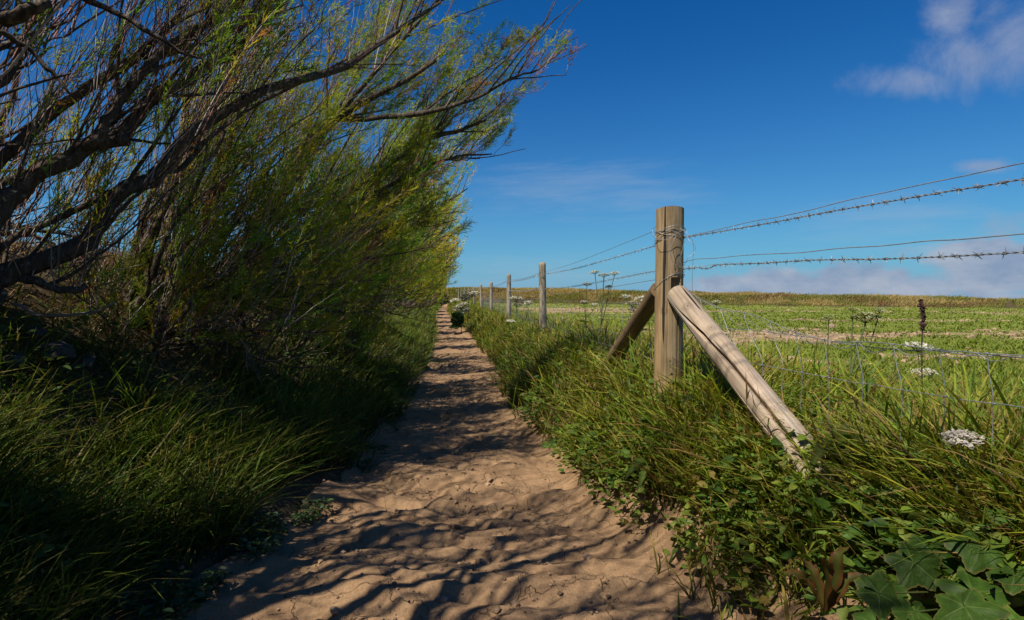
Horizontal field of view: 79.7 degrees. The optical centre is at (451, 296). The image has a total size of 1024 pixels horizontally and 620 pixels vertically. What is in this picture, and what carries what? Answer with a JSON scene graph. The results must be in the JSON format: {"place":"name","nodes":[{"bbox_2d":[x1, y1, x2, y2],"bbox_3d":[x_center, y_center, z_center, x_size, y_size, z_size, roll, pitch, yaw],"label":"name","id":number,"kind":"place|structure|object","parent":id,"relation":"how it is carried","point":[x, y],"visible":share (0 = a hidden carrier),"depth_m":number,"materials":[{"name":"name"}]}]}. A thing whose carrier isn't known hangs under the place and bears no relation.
{"place":"outdoors","nodes":[
{"label":"outdoors","id":0,"kind":"place"},
{"bbox_2d":[0,233,381,532],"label":"dry grass","id":1,"kind":"structure","parent":0,"point":[15,243],"depth_m":4.63,"materials":[{"name":"plant"}]},
{"bbox_2d":[0,227,1023,619],"bbox_3d":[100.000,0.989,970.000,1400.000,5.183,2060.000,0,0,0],"label":"ground","id":2,"kind":"structure","parent":0,"point":[288,502],"depth_m":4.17,"materials":[{"name":"green plant"}]},
{"bbox_2d":[2,351,27,370],"bbox_3d":[-2.571,0.380,3.598,0.143,0.118,0.117,0,0,0],"label":"stone","id":3,"kind":"object","parent":2,"relation":"on","point":[14,356],"visible":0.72,"depth_m":3.56,"materials":[{"name":"grey stone"}]},
{"bbox_2d":[0,0,70,104],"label":"tamarisk tree","id":4,"kind":"object","parent":2,"relation":"on","point":[21,53],"visible":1,"depth_m":2.21,"materials":[{"name":"brown plant"}]},
{"bbox_2d":[27,326,48,341],"bbox_3d":[-2.582,0.232,3.812,0.106,0.105,0.076,0,0,0],"label":"stone","id":5,"kind":"object","parent":2,"relation":"on","point":[42,333],"visible":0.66,"depth_m":3.79,"materials":[{"name":"grey stone"}]},
{"bbox_2d":[39,340,76,361],"bbox_3d":[-2.449,0.336,3.807,0.183,0.137,0.113,0,0,0],"label":"stone","id":6,"kind":"object","parent":2,"relation":"on","point":[55,353],"visible":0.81,"depth_m":3.77,"materials":[{"name":"grey stone"}]},
{"bbox_2d":[0,0,120,157],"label":"tamarisk tree","id":7,"kind":"object","parent":2,"relation":"on","point":[17,49],"visible":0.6,"depth_m":3.87,"materials":[{"name":"brown plant"}]},
{"bbox_2d":[78,355,95,371],"bbox_3d":[-2.332,0.425,3.900,0.100,0.112,0.080,0,0,-31],"label":"stone","id":8,"kind":"object","parent":2,"relation":"on","point":[88,363],"visible":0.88,"depth_m":3.88,"materials":[{"name":"grey stone"}]},
{"bbox_2d":[0,0,174,318],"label":"tamarisk tree","id":9,"kind":"object","parent":2,"relation":"on","point":[2,65],"visible":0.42,"depth_m":4.65,"materials":[{"name":"green plant"}]},
{"bbox_2d":[0,0,274,258],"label":"tamarisk tree","id":10,"kind":"object","parent":2,"relation":"on","point":[13,95],"visible":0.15,"depth_m":6.36,"materials":[{"name":"green plant"}]},
{"bbox_2d":[3,101,356,359],"bbox_3d":[-1.904,-0.588,4.422,1.797,2.141,1.865,0,0,42],"label":"tamarisk tree","id":11,"kind":"object","parent":2,"relation":"on","point":[181,280],"visible":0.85,"depth_m":4.53,"materials":[{"name":"green plant"}]},
{"bbox_2d":[0,303,419,604],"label":"ground cover","id":12,"kind":"object","parent":2,"relation":"on","point":[54,527],"visible":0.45,"depth_m":3.62,"materials":[{"name":"green plant"}]},
{"bbox_2d":[137,49,292,250],"bbox_3d":[-3.187,-1.874,8.768,2.733,4.418,3.032,0,0,0],"label":"tamarisk tree","id":13,"kind":"object","parent":2,"relation":"on","point":[145,228],"visible":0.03,"depth_m":8.36,"materials":[{"name":"green plant"}]},
{"bbox_2d":[192,309,261,384],"bbox_3d":[-1.840,0.405,4.981,0.560,0.651,0.235,0,0,-17],"label":"dead branch","id":14,"kind":"object","parent":2,"relation":"on","point":[231,328],"visible":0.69,"depth_m":5.01,"materials":[{"name":"brown wood"}]},
{"bbox_2d":[0,0,493,306],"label":"tamarisk tree","id":15,"kind":"object","parent":2,"relation":"on","point":[102,138],"visible":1,"depth_m":3.91,"materials":[{"name":"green plant"}]},
{"bbox_2d":[11,297,115,316],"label":"dead branch","id":16,"kind":"object","parent":15,"relation":"hanging from","point":[32,313],"visible":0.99,"depth_m":3.71,"materials":[{"name":"brown wood"}]},
{"bbox_2d":[61,357,432,619],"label":"ground cover","id":17,"kind":"object","parent":2,"relation":"on","point":[157,610],"visible":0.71,"depth_m":2.99,"materials":[{"name":"green plant"}]},
{"bbox_2d":[52,0,454,312],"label":"tamarisk tree","id":18,"kind":"object","parent":2,"relation":"on","point":[228,156],"visible":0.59,"depth_m":5.00,"materials":[{"name":"green plant"}]},
{"bbox_2d":[131,167,399,375],"bbox_3d":[-1.575,-0.299,5.399,2.225,2.112,2.121,0,0,-24],"label":"tamarisk tree","id":19,"kind":"object","parent":2,"relation":"on","point":[277,332],"visible":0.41,"depth_m":5.29,"materials":[{"name":"green plant"}]},
{"bbox_2d":[240,315,295,332],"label":"dead branch","id":20,"kind":"object","parent":19,"relation":"attached to","point":[281,316],"visible":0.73,"depth_m":5.19,"materials":[{"name":"brown wood"}]},
{"bbox_2d":[154,0,447,365],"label":"tamarisk tree","id":21,"kind":"object","parent":2,"relation":"on","point":[288,295],"visible":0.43,"depth_m":5.41,"materials":[{"name":"green plant"}]},
{"bbox_2d":[242,202,410,361],"bbox_3d":[-1.584,-0.210,7.083,1.944,1.928,2.311,0,0,-17],"label":"tamarisk tree","id":22,"kind":"object","parent":2,"relation":"on","point":[305,339],"visible":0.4,"depth_m":6.74,"materials":[{"name":"green plant"}]},
{"bbox_2d":[236,6,455,350],"bbox_3d":[-1.382,-1.364,7.867,2.901,4.164,2.609,0,0,0],"label":"tamarisk tree","id":23,"kind":"object","parent":2,"relation":"on","point":[394,286],"visible":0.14,"depth_m":7.79,"materials":[{"name":"green plant"}]},
{"bbox_2d":[262,34,503,319],"bbox_3d":[-0.996,-1.473,8.584,3.450,3.561,3.230,0,0,0],"label":"tamarisk tree","id":24,"kind":"object","parent":2,"relation":"on","point":[427,239],"visible":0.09,"depth_m":8.61,"materials":[{"name":"green plant"}]},
{"bbox_2d":[321,255,445,368],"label":"tamarisk tree","id":25,"kind":"object","parent":2,"relation":"on","point":[364,318],"visible":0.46,"depth_m":8.31,"materials":[{"name":"green plant"}]},
{"bbox_2d":[212,0,587,318],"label":"tamarisk tree","id":26,"kind":"object","parent":2,"relation":"on","point":[400,181],"visible":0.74,"depth_m":6.64,"materials":[{"name":"green plant"}]},
{"bbox_2d":[318,97,511,298],"bbox_3d":[-0.887,-1.789,10.488,3.607,3.754,3.182,0,0,-40],"label":"tamarisk tree","id":27,"kind":"object","parent":2,"relation":"on","point":[441,215],"visible":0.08,"depth_m":10.56,"materials":[{"name":"green plant"}]},
{"bbox_2d":[375,173,468,305],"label":"tamarisk tree","id":28,"kind":"object","parent":2,"relation":"on","point":[456,214],"visible":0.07,"depth_m":16.10,"materials":[{"name":"green plant"}]},
{"bbox_2d":[383,204,465,305],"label":"tamarisk tree","id":29,"kind":"object","parent":2,"relation":"on","point":[414,303],"visible":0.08,"depth_m":19.36,"materials":[{"name":"green plant"}]},
{"bbox_2d":[352,118,500,325],"bbox_3d":[-0.855,-1.602,13.123,3.438,4.414,2.840,0,0,44],"label":"tamarisk tree","id":30,"kind":"object","parent":2,"relation":"on","point":[441,210],"visible":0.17,"depth_m":13.10,"materials":[{"name":"green plant"}]},
{"bbox_2d":[395,219,465,315],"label":"tamarisk tree","id":31,"kind":"object","parent":2,"relation":"on","point":[446,240],"visible":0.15,"depth_m":23.84,"materials":[{"name":"green plant"}]},
{"bbox_2d":[438,294,449,304],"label":"leafy bush","id":32,"kind":"object","parent":2,"relation":"on","point":[445,296],"visible":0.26,"depth_m":79.51,"materials":[{"name":"green plant"}]},
{"bbox_2d":[430,237,462,305],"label":"tamarisk tree","id":33,"kind":"object","parent":2,"relation":"on","point":[447,267],"visible":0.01,"depth_m":27.91,"materials":[{"name":"green plant"}]},
{"bbox_2d":[439,232,460,293],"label":"tamarisk tree","id":34,"kind":"object","parent":2,"relation":"on","point":[457,240],"visible":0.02,"depth_m":33.40,"materials":[{"name":"green plant"}]},
{"bbox_2d":[458,291,478,314],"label":"hogweed","id":35,"kind":"object","parent":2,"relation":"on","point":[472,293],"visible":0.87,"depth_m":29.96,"materials":[{"name":"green plant"}]},
{"bbox_2d":[509,296,533,318],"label":"hogweed","id":36,"kind":"object","parent":2,"relation":"on","point":[514,298],"visible":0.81,"depth_m":16.98,"materials":[{"name":"white plant"}]},
{"bbox_2d":[578,282,598,332],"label":"hogweed","id":37,"kind":"object","parent":2,"relation":"on","point":[585,302],"visible":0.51,"depth_m":9.58,"materials":[{"name":"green plant"}]},
{"bbox_2d":[585,270,618,336],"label":"hogweed","id":38,"kind":"object","parent":2,"relation":"on","point":[607,286],"visible":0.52,"depth_m":9.01,"materials":[{"name":"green plant"}]},
{"bbox_2d":[621,294,646,330],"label":"hogweed","id":39,"kind":"object","parent":2,"relation":"on","point":[634,308],"visible":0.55,"depth_m":9.46,"materials":[{"name":"white plant"}]},
{"bbox_2d":[624,448,672,494],"bbox_3d":[1.202,1.071,3.768,0.345,0.210,0.244,0,0,-19],"label":"dock plant","id":40,"kind":"object","parent":2,"relation":"on","point":[632,468],"visible":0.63,"depth_m":3.75,"materials":[{"name":"green plant"}]},
{"bbox_2d":[680,392,733,445],"bbox_3d":[1.610,0.738,3.726,0.302,0.260,0.464,0,0,42],"label":"dock plant","id":41,"kind":"object","parent":2,"relation":"on","point":[690,396],"visible":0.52,"depth_m":3.71,"materials":[{"name":"green plant"}]},
{"bbox_2d":[445,286,1023,307],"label":"dune grass","id":42,"kind":"structure","parent":2,"relation":"on","point":[844,299],"depth_m":65.18,"materials":[{"name":"green plant"}]},
{"bbox_2d":[446,286,1023,619],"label":"grass","id":43,"kind":"structure","parent":2,"relation":"on","point":[922,479],"depth_m":3.25,"materials":[{"name":"green plant"}]},
{"bbox_2d":[456,162,1023,528],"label":"wire fence","id":44,"kind":"object","parent":2,"relation":"on","point":[671,301],"visible":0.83,"depth_m":4.12,"materials":[{"name":"brown wood"}]},
{"bbox_2d":[481,313,1023,619],"bbox_3d":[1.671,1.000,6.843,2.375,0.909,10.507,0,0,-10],"label":"ground cover","id":45,"kind":"object","parent":2,"relation":"on","point":[862,563],"visible":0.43,"depth_m":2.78,"materials":[{"name":"green plant"}]},
{"bbox_2d":[783,546,860,612],"bbox_3d":[1.332,1.008,2.175,0.238,0.259,0.162,0,0,44],"label":"dock plant","id":46,"kind":"object","parent":2,"relation":"on","point":[837,581],"visible":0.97,"depth_m":2.18,"materials":[{"name":"brown plant"}]},
{"bbox_2d":[820,315,843,390],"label":"hogweed","id":47,"kind":"object","parent":2,"relation":"on","point":[828,319],"visible":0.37,"depth_m":4.20,"materials":[{"name":"green plant"}]},
{"bbox_2d":[808,421,858,471],"bbox_3d":[1.751,0.688,2.841,0.318,0.204,0.131,0,0,-10],"label":"dock plant","id":48,"kind":"object","parent":2,"relation":"on","point":[818,453],"visible":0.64,"depth_m":2.85,"materials":[{"name":"green plant"}]},
{"bbox_2d":[847,307,885,394],"bbox_3d":[2.728,0.472,4.043,0.219,0.803,0.348,0,0,45],"label":"hogweed","id":49,"kind":"object","parent":2,"relation":"on","point":[866,315],"visible":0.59,"depth_m":4.08,"materials":[{"name":"green plant"}]},
{"bbox_2d":[894,341,938,393],"bbox_3d":[3.896,0.653,5.131,0.290,0.551,0.464,0,0,33],"label":"hogweed","id":50,"kind":"object","parent":2,"relation":"on","point":[917,344],"visible":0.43,"depth_m":5.15,"materials":[{"name":"white plant"}]},
{"bbox_2d":[917,299,926,393],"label":"dock plant","id":51,"kind":"object","parent":2,"relation":"on","point":[923,317],"visible":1,"depth_m":4.00,"materials":[{"name":"brown plant"}]},
{"bbox_2d":[852,506,1023,619],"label":"hogweed","id":52,"kind":"object","parent":2,"relation":"on","point":[880,595],"visible":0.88,"depth_m":1.90,"materials":[{"name":"green plant"}]},
{"bbox_2d":[917,428,993,532],"bbox_3d":[1.842,0.712,2.199,0.298,0.461,0.141,0,0,44],"label":"hogweed","id":53,"kind":"object","parent":2,"relation":"on","point":[952,435],"visible":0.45,"depth_m":2.19,"materials":[{"name":"white plant"}]},
{"bbox_2d":[0,0,1023,298],"label":"sky","id":54,"kind":"structure","parent":0,"point":[727,113],"materials":[{"name":"blue"}]},
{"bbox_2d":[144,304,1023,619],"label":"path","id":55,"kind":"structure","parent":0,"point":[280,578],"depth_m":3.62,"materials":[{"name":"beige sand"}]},
{"bbox_2d":[450,312,463,327],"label":"leafy bush","id":56,"kind":"object","parent":55,"relation":"on","point":[458,317],"visible":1,"depth_m":20.84,"materials":[{"name":"green plant"}]},
{"bbox_2d":[448,298,473,333],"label":"hogweed","id":57,"kind":"object","parent":55,"relation":"on","point":[460,306],"visible":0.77,"depth_m":23.94,"materials":[{"name":"white plant"}]},
{"bbox_2d":[173,362,819,619],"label":"twig litter","id":58,"kind":"object","parent":55,"relation":"on","point":[505,535],"visible":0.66,"depth_m":3.51,"materials":[{"name":"brown plant"}]},
{"bbox_2d":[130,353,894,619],"bbox_3d":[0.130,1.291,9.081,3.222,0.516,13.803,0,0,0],"label":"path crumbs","id":59,"kind":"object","parent":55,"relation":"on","point":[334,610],"visible":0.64,"depth_m":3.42,"materials":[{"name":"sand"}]},
{"bbox_2d":[482,299,1023,404],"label":"field","id":60,"kind":"structure","parent":0,"point":[840,334],"depth_m":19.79,"materials":[{"name":"plant"}]},
{"bbox_2d":[710,300,731,340],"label":"hogweed","id":61,"kind":"object","parent":60,"relation":"on","point":[715,301],"visible":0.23,"depth_m":6.18,"materials":[{"name":"white plant"}]},
{"bbox_2d":[513,306,1023,364],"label":"soil clods","id":62,"kind":"object","parent":60,"relation":"on","point":[736,332],"visible":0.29,"depth_m":14.77,"materials":[{"name":"brown soil"}]}
]}

